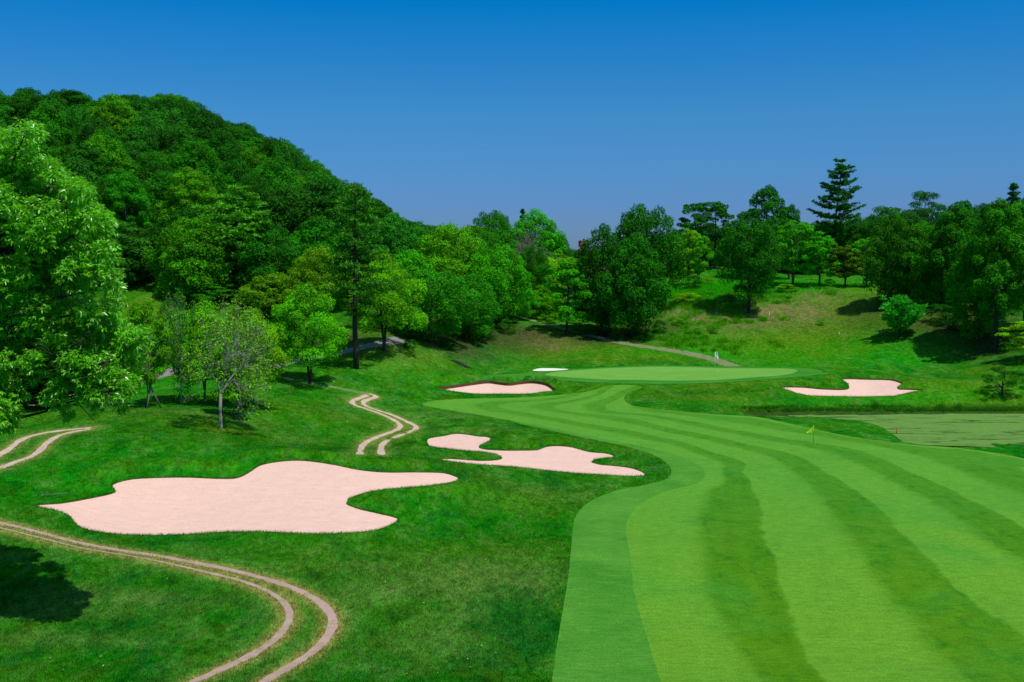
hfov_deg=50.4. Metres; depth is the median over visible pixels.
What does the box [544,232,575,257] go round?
broadleaf tree
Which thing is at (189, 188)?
broadleaf tree
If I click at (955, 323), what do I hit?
bush
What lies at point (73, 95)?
broadleaf tree
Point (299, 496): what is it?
sand bunker
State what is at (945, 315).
bush
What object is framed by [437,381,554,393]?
sand bunker
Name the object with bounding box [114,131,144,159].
broadleaf tree
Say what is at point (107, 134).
broadleaf tree
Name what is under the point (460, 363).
garden steps
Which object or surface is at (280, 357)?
broadleaf tree
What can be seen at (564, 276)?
broadleaf tree
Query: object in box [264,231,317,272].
broadleaf tree
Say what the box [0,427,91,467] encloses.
cart track
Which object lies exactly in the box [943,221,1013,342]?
broadleaf tree
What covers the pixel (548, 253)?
broadleaf tree
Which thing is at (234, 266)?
broadleaf tree
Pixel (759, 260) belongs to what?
broadleaf tree
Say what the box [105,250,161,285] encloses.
broadleaf tree
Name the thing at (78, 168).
broadleaf tree
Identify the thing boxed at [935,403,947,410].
reeds
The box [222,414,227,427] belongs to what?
bush
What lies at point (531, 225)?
broadleaf tree
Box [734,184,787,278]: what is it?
broadleaf tree
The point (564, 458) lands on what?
sand bunker
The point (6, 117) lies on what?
broadleaf tree
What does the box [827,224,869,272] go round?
broadleaf tree
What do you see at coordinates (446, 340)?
bush
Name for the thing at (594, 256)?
broadleaf tree
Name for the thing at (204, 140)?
broadleaf tree
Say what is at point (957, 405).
reeds
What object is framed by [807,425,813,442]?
flagstick
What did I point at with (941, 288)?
broadleaf tree
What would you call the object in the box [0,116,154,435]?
camphor tree
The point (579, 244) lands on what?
broadleaf tree
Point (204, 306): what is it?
broadleaf tree
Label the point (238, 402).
tree stake
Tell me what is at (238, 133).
broadleaf tree
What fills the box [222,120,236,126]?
broadleaf tree
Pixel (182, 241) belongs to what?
broadleaf tree
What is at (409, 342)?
bush
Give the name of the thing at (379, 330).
bush
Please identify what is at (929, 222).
broadleaf tree
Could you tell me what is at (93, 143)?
broadleaf tree
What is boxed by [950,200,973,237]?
broadleaf tree
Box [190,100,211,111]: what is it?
broadleaf tree
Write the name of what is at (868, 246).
broadleaf tree
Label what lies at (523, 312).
broadleaf tree
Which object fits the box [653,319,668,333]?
bush
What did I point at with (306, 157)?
broadleaf tree
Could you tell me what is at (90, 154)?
broadleaf tree
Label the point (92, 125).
broadleaf tree
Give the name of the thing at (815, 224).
broadleaf tree
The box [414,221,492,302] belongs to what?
broadleaf tree
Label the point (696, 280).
bush
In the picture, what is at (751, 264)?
broadleaf tree
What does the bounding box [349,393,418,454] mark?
cart track
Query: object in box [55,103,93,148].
broadleaf tree
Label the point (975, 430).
pond
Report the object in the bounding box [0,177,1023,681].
ground
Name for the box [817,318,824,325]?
bush
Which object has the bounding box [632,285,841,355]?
weeds
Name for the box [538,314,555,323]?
bush
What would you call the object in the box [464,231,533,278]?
broadleaf tree
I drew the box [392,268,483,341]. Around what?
broadleaf tree
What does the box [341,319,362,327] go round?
bush
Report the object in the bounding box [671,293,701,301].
bush
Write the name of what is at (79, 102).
broadleaf tree
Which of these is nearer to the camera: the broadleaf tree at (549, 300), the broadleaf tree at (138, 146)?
the broadleaf tree at (549, 300)
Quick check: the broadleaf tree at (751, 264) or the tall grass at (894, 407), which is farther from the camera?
the broadleaf tree at (751, 264)
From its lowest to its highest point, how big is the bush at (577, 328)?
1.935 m
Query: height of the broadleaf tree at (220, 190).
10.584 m
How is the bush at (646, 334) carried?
on the ground at (856, 337)
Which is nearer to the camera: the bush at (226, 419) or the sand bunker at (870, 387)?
the bush at (226, 419)
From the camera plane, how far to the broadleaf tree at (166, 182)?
168.33 m
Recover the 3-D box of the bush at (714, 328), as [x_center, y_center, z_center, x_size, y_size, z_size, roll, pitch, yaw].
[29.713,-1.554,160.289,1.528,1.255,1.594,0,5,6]
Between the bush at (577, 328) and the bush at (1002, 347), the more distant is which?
the bush at (577, 328)
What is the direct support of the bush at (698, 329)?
on the ground at (856, 337)
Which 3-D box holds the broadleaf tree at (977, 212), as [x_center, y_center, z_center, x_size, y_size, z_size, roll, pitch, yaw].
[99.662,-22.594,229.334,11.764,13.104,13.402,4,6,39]
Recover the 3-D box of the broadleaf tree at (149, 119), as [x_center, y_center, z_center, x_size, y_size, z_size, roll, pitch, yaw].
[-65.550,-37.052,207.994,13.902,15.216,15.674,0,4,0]
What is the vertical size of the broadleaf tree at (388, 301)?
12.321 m
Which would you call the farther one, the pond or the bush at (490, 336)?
the bush at (490, 336)
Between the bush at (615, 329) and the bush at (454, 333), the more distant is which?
the bush at (615, 329)
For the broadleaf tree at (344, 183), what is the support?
on the ground at (856, 337)
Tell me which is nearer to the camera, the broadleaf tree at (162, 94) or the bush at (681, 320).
the bush at (681, 320)
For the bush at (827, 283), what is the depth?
178.77 m
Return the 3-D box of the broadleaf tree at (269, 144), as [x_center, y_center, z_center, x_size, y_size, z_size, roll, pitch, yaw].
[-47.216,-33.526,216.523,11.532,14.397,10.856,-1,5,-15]
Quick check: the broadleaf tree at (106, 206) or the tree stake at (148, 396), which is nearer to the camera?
the tree stake at (148, 396)
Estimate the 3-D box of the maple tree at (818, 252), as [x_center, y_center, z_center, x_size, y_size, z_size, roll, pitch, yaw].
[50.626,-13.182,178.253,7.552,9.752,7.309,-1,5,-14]
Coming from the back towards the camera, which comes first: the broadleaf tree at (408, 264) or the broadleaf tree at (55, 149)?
the broadleaf tree at (55, 149)
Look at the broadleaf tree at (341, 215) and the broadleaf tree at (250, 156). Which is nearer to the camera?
the broadleaf tree at (341, 215)
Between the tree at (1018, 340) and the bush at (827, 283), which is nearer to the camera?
the tree at (1018, 340)
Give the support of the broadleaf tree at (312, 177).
on the ground at (856, 337)
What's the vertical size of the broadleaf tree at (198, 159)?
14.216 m
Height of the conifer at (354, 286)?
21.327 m
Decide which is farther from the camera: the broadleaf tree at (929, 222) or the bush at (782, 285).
the broadleaf tree at (929, 222)
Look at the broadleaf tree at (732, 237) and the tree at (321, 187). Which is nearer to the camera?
the tree at (321, 187)
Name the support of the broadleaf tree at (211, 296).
on the ground at (856, 337)
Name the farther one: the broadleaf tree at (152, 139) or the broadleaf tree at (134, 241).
the broadleaf tree at (152, 139)
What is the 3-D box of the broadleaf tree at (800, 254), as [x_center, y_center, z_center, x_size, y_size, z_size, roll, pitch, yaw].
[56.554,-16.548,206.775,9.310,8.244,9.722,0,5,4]
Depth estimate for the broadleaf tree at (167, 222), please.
154.55 m
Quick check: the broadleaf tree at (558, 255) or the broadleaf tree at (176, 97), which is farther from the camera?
the broadleaf tree at (176, 97)
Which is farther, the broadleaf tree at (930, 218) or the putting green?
the broadleaf tree at (930, 218)
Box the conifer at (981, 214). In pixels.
[977,207,992,245]
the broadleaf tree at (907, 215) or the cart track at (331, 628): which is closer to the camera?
the cart track at (331, 628)
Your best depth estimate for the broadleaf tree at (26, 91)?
231.19 m
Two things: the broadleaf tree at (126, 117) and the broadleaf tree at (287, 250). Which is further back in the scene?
the broadleaf tree at (126, 117)
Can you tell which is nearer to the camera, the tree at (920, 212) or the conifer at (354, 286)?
the conifer at (354, 286)
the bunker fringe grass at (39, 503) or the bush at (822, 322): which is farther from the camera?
the bush at (822, 322)
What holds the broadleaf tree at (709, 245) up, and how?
on the ground at (856, 337)
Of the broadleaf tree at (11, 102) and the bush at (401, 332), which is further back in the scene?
the broadleaf tree at (11, 102)
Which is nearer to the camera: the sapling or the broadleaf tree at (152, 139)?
the sapling
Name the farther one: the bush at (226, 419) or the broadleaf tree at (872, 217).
the broadleaf tree at (872, 217)
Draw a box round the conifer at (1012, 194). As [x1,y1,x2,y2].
[1002,182,1022,227]
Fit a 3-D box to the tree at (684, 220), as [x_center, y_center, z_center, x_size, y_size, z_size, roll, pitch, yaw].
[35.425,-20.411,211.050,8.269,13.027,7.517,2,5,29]
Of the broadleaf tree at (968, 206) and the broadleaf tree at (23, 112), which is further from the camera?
the broadleaf tree at (23, 112)
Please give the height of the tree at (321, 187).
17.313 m
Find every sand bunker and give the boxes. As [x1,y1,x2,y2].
[39,460,457,534]
[427,433,644,475]
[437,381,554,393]
[533,368,566,370]
[782,378,922,395]
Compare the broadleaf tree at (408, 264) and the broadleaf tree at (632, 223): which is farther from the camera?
the broadleaf tree at (632, 223)
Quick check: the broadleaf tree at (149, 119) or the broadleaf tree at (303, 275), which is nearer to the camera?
the broadleaf tree at (303, 275)
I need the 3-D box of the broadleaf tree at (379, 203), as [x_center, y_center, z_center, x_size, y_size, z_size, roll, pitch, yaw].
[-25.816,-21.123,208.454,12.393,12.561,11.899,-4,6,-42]
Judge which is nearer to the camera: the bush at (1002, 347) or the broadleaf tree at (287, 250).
the bush at (1002, 347)
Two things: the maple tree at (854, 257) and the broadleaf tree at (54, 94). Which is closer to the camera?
the maple tree at (854, 257)
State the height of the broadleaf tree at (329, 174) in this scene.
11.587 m
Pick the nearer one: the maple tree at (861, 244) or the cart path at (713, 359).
the cart path at (713, 359)
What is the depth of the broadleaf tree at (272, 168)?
192.49 m
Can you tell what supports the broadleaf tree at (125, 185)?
on the ground at (856, 337)
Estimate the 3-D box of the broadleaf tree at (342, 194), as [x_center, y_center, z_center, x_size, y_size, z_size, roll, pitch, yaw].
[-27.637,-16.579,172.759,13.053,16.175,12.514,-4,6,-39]
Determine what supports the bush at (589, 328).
on the ground at (856, 337)
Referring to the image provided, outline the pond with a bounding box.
[774,413,1023,446]
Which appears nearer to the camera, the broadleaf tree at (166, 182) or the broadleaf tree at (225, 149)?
the broadleaf tree at (166, 182)
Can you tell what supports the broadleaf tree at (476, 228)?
on the ground at (856, 337)
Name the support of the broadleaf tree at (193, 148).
on the ground at (856, 337)
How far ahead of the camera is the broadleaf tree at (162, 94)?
237.90 m
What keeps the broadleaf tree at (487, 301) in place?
on the ground at (856, 337)
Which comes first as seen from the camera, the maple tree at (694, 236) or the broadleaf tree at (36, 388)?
the broadleaf tree at (36, 388)
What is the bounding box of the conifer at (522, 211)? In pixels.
[515,208,525,240]
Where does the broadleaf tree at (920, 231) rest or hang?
on the ground at (856, 337)
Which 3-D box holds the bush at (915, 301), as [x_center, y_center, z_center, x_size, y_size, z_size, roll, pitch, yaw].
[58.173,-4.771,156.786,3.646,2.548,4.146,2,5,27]
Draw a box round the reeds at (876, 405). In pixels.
[869,400,882,410]
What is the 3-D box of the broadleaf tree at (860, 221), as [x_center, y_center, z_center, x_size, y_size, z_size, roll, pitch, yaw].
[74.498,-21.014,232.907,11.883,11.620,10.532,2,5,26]
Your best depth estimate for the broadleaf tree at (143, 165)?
184.24 m
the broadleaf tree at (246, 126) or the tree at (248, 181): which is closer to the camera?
the tree at (248, 181)
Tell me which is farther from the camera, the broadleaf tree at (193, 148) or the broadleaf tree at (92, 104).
the broadleaf tree at (92, 104)
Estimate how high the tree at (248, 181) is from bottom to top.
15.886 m
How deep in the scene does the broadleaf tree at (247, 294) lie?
143.91 m
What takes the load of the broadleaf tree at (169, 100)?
on the ground at (856, 337)
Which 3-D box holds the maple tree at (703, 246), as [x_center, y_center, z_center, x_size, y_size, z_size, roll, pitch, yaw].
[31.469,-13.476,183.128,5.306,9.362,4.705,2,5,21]
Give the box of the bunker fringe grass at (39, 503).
[34,377,923,534]
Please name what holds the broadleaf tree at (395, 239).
on the ground at (856, 337)
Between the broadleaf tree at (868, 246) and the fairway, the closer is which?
the fairway
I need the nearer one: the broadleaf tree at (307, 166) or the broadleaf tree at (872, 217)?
the broadleaf tree at (307, 166)
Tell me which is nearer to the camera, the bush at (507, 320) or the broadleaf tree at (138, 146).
the bush at (507, 320)
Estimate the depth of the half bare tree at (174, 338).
90.87 m
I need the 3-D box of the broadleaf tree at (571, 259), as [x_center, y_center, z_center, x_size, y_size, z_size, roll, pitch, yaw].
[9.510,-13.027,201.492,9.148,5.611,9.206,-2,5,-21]
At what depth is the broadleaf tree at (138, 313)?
88.25 m
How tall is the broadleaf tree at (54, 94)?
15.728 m
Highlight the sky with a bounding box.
[0,0,1023,250]
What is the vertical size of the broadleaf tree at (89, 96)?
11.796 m
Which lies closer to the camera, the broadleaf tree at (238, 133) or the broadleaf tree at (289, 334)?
the broadleaf tree at (289, 334)
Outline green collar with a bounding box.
[455,365,821,383]
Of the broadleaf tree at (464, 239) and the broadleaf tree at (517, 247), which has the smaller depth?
the broadleaf tree at (464, 239)
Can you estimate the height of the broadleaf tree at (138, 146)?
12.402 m
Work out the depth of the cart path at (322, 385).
111.51 m
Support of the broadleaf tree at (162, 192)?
on the ground at (856, 337)
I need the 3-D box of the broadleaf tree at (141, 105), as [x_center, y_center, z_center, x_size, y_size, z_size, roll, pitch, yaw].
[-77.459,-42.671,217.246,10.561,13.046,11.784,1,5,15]
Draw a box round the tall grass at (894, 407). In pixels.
[713,401,1023,412]
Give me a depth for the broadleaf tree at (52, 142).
192.93 m
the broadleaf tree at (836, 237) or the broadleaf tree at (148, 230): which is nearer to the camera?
the broadleaf tree at (148, 230)
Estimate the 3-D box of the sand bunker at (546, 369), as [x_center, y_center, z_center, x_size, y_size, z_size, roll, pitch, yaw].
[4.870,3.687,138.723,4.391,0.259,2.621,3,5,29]
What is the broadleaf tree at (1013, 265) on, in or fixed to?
on the ground at (856, 337)
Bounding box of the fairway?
[422,385,1023,681]
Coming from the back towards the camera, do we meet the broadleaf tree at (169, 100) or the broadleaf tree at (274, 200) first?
the broadleaf tree at (169, 100)
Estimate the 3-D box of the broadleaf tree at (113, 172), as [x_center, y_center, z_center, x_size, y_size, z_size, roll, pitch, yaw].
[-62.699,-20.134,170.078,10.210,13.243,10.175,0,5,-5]
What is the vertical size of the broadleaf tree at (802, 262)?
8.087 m
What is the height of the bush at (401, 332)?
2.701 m
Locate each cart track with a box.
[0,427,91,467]
[0,522,337,681]
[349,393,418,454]
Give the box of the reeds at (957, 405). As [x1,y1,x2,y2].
[950,402,967,410]
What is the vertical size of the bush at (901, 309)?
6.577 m
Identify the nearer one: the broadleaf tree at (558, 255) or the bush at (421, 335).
the bush at (421, 335)
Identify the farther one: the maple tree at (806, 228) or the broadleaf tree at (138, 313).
the maple tree at (806, 228)
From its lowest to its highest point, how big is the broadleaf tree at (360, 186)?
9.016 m
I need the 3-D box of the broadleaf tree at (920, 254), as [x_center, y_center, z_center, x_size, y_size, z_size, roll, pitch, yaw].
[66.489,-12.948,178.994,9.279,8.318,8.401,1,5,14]
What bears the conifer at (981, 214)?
on the ground at (856, 337)
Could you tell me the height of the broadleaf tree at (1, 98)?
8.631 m
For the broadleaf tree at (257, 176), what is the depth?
185.62 m
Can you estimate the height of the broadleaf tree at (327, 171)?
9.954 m
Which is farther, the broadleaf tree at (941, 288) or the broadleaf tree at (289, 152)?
the broadleaf tree at (289, 152)
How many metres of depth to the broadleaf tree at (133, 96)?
235.43 m
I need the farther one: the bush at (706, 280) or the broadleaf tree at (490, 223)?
the broadleaf tree at (490, 223)
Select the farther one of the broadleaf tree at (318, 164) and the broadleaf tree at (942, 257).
the broadleaf tree at (318, 164)
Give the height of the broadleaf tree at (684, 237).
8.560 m
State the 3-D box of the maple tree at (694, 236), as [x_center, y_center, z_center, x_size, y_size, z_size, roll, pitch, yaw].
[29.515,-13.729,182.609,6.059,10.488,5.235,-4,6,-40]
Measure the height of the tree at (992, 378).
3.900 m
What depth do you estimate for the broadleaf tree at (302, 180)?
198.78 m
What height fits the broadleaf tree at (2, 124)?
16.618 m
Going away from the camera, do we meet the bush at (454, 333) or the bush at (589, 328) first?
the bush at (454, 333)
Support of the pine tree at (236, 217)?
on the ground at (856, 337)
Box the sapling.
[208,330,257,417]
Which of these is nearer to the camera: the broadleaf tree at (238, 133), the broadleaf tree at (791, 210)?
the broadleaf tree at (791, 210)
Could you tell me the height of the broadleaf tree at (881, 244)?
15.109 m
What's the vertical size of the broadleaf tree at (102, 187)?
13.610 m
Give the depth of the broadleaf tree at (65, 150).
178.16 m
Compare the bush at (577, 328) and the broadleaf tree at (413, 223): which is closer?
the bush at (577, 328)
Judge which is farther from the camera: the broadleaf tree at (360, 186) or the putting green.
the broadleaf tree at (360, 186)
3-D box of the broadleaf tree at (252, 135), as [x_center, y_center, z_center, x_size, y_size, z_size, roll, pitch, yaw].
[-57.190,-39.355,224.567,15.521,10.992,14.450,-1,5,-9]
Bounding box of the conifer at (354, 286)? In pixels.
[319,183,399,369]
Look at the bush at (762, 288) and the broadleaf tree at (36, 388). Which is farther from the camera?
the bush at (762, 288)
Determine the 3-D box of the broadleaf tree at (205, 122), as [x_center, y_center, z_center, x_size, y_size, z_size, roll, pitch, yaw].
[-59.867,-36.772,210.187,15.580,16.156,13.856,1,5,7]
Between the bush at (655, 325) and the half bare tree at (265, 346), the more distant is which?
the bush at (655, 325)
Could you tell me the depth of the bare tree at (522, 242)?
175.67 m
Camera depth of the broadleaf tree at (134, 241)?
150.34 m
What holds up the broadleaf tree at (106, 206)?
on the ground at (856, 337)
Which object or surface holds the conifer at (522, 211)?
on the ground at (856, 337)
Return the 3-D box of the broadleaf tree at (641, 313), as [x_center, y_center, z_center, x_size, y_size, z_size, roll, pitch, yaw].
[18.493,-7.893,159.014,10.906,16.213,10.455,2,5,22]
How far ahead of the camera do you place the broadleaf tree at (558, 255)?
183.95 m
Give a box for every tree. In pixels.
[0,91,41,126]
[0,97,25,125]
[0,99,16,126]
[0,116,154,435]
[0,117,53,156]
[12,87,47,101]
[15,94,44,125]
[16,366,56,410]
[24,98,79,145]
[30,90,75,135]
[37,145,65,158]
[39,125,61,149]
[42,91,90,109]
[52,143,92,178]
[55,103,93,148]
[57,155,108,204]
[59,89,90,107]
[61,143,115,180]
[69,116,122,153]
[71,192,118,251]
[71,220,158,282]
[75,98,105,120]
[78,90,95,100]
[78,134,149,186]
[80,127,134,170]
[84,93,146,143]
[84,173,158,243]
[93,167,156,244]
[96,170,130,223]
[102,94,150,133]
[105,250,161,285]
[109,140,160,174]
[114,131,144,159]
[120,94,148,103]
[124,106,199,149]
[125,150,190,202]
[125,299,172,406]
[134,118,201,165]
[135,97,166,124]
[138,205,217,273]
[139,168,213,243]
[139,222,193,272]
[141,214,242,297]
[145,94,197,140]
[149,93,199,115]
[149,287,206,403]
[152,139,234,198]
[152,172,176,212]
[155,95,198,114]
[155,141,236,188]
[155,166,224,226]
[159,108,233,156]
[161,298,242,402]
[170,281,242,300]
[179,290,276,428]
[182,231,254,281]
[183,184,290,285]
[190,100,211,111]
[193,138,243,183]
[200,185,225,202]
[202,129,254,190]
[203,306,292,407]
[217,217,307,298]
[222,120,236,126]
[224,125,267,169]
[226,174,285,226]
[229,123,270,157]
[230,144,266,177]
[231,171,269,195]
[231,271,313,315]
[232,122,266,139]
[233,255,286,285]
[243,182,349,255]
[249,136,303,176]
[249,155,302,207]
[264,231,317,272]
[266,282,348,383]
[269,137,303,181]
[279,214,357,292]
[280,176,311,196]
[283,246,357,309]
[288,143,311,171]
[288,171,363,216]
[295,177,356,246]
[297,186,372,260]
[298,160,321,176]
[304,171,337,184]
[307,159,330,171]
[314,205,368,273]
[320,169,340,184]
[323,244,390,290]
[338,179,348,185]
[343,252,428,350]
[346,181,367,201]
[360,198,393,217]
[363,212,426,287]
[370,217,443,258]
[372,249,447,326]
[389,222,441,270]
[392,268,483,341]
[408,220,435,234]
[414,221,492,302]
[434,229,508,274]
[434,273,502,341]
[463,224,495,244]
[463,243,533,322]
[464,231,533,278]
[473,210,514,239]
[495,239,537,266]
[496,271,537,318]
[509,208,566,256]
[511,229,551,272]
[518,245,553,313]
[518,284,561,318]
[528,255,572,308]
[534,260,591,333]
[543,250,563,267]
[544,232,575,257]
[549,253,576,288]
[559,256,591,275]
[568,222,632,332]
[574,239,587,259]
[596,231,672,337]
[612,203,690,308]
[659,231,704,273]
[674,228,705,283]
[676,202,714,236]
[684,201,738,268]
[684,234,714,277]
[686,224,731,266]
[711,217,784,312]
[722,223,744,264]
[733,224,775,270]
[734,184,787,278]
[768,220,819,284]
[772,244,808,272]
[780,204,808,279]
[787,233,831,273]
[798,231,839,285]
[806,157,865,270]
[809,219,833,237]
[818,231,852,271]
[825,245,864,286]
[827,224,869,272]
[838,216,874,247]
[846,237,881,278]
[851,205,913,273]
[857,241,890,272]
[859,208,922,303]
[863,214,886,228]
[885,210,925,261]
[886,239,935,277]
[891,218,958,305]
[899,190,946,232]
[906,263,967,306]
[920,208,946,223]
[921,203,990,308]
[923,221,959,256]
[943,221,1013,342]
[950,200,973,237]
[958,197,1023,351]
[958,202,999,236]
[980,362,1023,395]
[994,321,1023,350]
[995,198,1023,330]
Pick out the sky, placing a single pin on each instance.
(578, 113)
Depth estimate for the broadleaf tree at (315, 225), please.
157.02 m
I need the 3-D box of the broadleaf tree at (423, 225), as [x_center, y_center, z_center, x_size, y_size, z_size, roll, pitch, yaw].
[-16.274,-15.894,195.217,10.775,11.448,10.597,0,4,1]
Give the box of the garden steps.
[450,360,471,367]
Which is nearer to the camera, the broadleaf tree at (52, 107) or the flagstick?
the flagstick
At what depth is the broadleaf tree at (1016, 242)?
137.07 m
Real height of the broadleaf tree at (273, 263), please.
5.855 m
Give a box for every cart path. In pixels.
[30,337,407,405]
[280,376,366,393]
[517,317,738,365]
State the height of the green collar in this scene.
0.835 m
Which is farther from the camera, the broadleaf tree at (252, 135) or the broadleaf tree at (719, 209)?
the broadleaf tree at (252, 135)
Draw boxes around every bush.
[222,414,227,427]
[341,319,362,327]
[364,318,384,331]
[387,318,407,336]
[403,339,418,348]
[406,326,432,339]
[435,313,468,337]
[440,338,459,350]
[479,328,496,339]
[497,318,516,334]
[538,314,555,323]
[568,322,586,333]
[581,323,598,334]
[607,327,626,340]
[636,329,653,339]
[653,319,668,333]
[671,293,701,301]
[672,318,686,324]
[684,275,702,288]
[694,327,704,333]
[698,278,716,284]
[709,326,717,333]
[722,294,736,300]
[743,281,770,292]
[775,284,799,291]
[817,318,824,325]
[823,279,834,286]
[879,295,927,336]
[910,299,928,313]
[924,303,953,325]
[948,316,972,330]
[997,332,1022,352]
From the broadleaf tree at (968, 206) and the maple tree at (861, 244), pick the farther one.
the broadleaf tree at (968, 206)
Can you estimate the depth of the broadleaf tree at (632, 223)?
169.22 m
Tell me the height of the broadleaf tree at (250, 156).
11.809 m
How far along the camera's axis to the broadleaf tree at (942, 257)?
155.21 m
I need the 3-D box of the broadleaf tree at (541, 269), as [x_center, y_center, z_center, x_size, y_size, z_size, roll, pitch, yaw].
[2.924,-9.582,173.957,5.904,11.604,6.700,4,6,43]
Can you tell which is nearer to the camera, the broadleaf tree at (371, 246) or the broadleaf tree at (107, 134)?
the broadleaf tree at (371, 246)
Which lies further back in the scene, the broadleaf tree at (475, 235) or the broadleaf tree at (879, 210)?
the broadleaf tree at (879, 210)
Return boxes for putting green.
[546,367,796,380]
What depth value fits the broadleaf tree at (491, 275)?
161.07 m
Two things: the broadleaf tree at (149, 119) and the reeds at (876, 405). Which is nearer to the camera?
the reeds at (876, 405)
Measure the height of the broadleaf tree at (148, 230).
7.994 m
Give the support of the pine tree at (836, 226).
on the ground at (856, 337)
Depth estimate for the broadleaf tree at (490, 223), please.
211.67 m
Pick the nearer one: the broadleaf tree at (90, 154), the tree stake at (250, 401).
the tree stake at (250, 401)
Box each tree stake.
[144,384,161,408]
[230,398,246,420]
[243,394,258,408]
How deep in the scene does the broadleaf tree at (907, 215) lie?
197.72 m
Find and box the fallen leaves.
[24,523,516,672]
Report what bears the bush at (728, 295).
on the ground at (856, 337)
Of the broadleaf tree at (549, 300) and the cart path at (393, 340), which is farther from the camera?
the broadleaf tree at (549, 300)
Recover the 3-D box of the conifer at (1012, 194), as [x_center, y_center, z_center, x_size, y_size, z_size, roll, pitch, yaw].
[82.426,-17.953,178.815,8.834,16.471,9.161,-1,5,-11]
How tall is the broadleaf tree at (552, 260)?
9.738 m
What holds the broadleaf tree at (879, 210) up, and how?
on the ground at (856, 337)
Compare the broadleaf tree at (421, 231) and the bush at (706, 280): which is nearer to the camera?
the broadleaf tree at (421, 231)
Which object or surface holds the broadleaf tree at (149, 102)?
on the ground at (856, 337)

